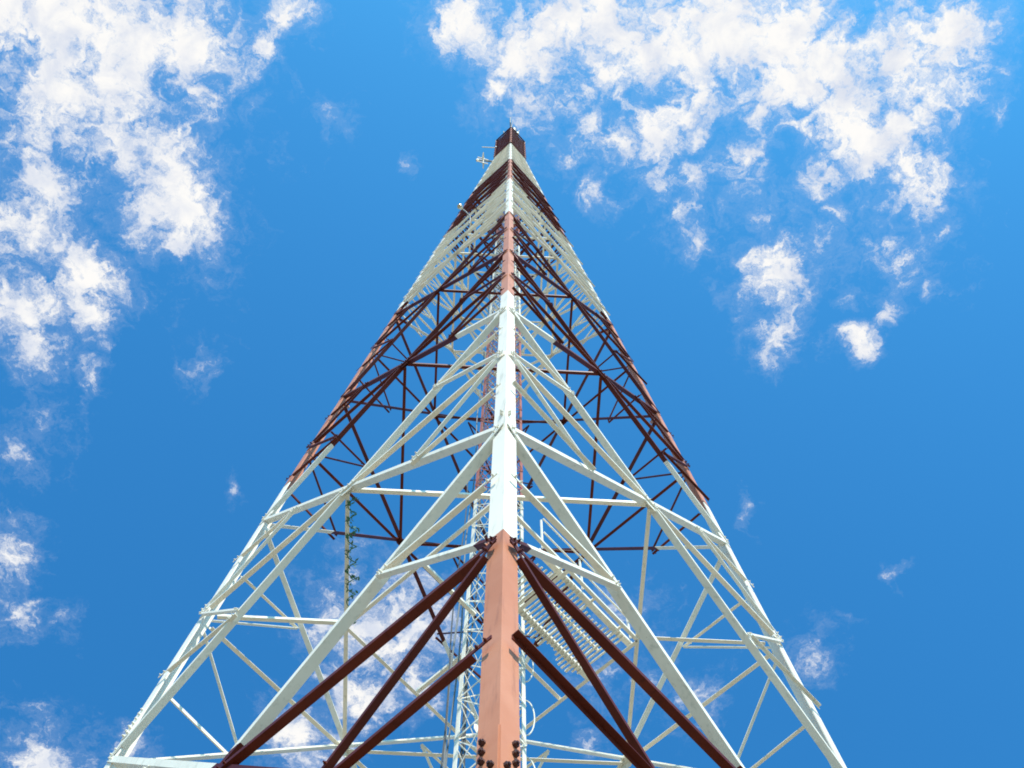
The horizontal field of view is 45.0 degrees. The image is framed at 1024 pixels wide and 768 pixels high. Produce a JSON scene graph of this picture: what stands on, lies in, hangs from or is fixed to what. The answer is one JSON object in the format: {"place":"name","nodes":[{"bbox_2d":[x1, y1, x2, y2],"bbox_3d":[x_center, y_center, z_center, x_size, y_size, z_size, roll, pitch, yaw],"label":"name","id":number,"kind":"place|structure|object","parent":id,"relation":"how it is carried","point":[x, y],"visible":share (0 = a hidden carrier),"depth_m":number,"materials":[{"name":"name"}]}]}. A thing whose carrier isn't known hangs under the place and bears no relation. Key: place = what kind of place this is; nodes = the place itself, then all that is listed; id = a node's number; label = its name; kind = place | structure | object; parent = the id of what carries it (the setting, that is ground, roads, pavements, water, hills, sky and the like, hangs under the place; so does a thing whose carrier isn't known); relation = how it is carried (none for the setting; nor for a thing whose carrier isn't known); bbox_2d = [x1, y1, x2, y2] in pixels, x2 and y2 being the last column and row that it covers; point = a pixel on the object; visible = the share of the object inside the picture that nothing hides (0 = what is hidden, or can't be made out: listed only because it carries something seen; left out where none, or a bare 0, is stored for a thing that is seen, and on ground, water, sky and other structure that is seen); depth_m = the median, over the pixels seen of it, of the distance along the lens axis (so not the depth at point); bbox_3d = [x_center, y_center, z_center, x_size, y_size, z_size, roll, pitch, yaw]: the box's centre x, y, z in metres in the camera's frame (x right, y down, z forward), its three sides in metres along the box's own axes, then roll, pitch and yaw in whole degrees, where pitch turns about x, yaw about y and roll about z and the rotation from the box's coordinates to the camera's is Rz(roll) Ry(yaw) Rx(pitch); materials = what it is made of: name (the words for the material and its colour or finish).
{"place":"outdoors","nodes":[
{"label":"outdoors","id":0,"kind":"place"},
{"bbox_2d":[0,0,1023,767],"label":"sky","id":1,"kind":"structure","parent":0,"point":[800,223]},
{"label":"ground","id":2,"kind":"structure","parent":0,"visible":0},
{"bbox_2d":[104,126,846,767],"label":"lattice tower","id":3,"kind":"structure","parent":2,"relation":"on","point":[504,440],"depth_m":18.05,"materials":[{"name":"metal"}]},
{"bbox_2d":[344,497,359,623],"bbox_3d":[-2.364,2.614,18.247,0.251,0.218,2.064,3,-72,-1],"label":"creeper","id":4,"kind":"object","parent":3,"relation":"attached to","point":[349,503],"visible":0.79,"depth_m":18.18,"materials":[{"name":"green plant"}]},
{"bbox_2d":[457,204,470,223],"bbox_3d":[-1.636,-5.860,42.463,0.639,1.269,0.198,37,-76,-11],"label":"floodlight","id":5,"kind":"object","parent":3,"relation":"attached to","point":[460,206],"visible":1,"depth_m":42.87,"materials":[{"name":"white paint"}]},
{"bbox_2d":[476,152,492,168],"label":"dipole antenna","id":6,"kind":"object","parent":3,"relation":"attached to","point":[482,159],"visible":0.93,"depth_m":68.30,"materials":[{"name":"white paint"}]},
{"bbox_2d":[503,117,519,133],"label":"lightning rod","id":7,"kind":"object","parent":3,"relation":"on","point":[514,128],"visible":0.36,"depth_m":83.03,"materials":[{"name":"white paint"}]}
]}

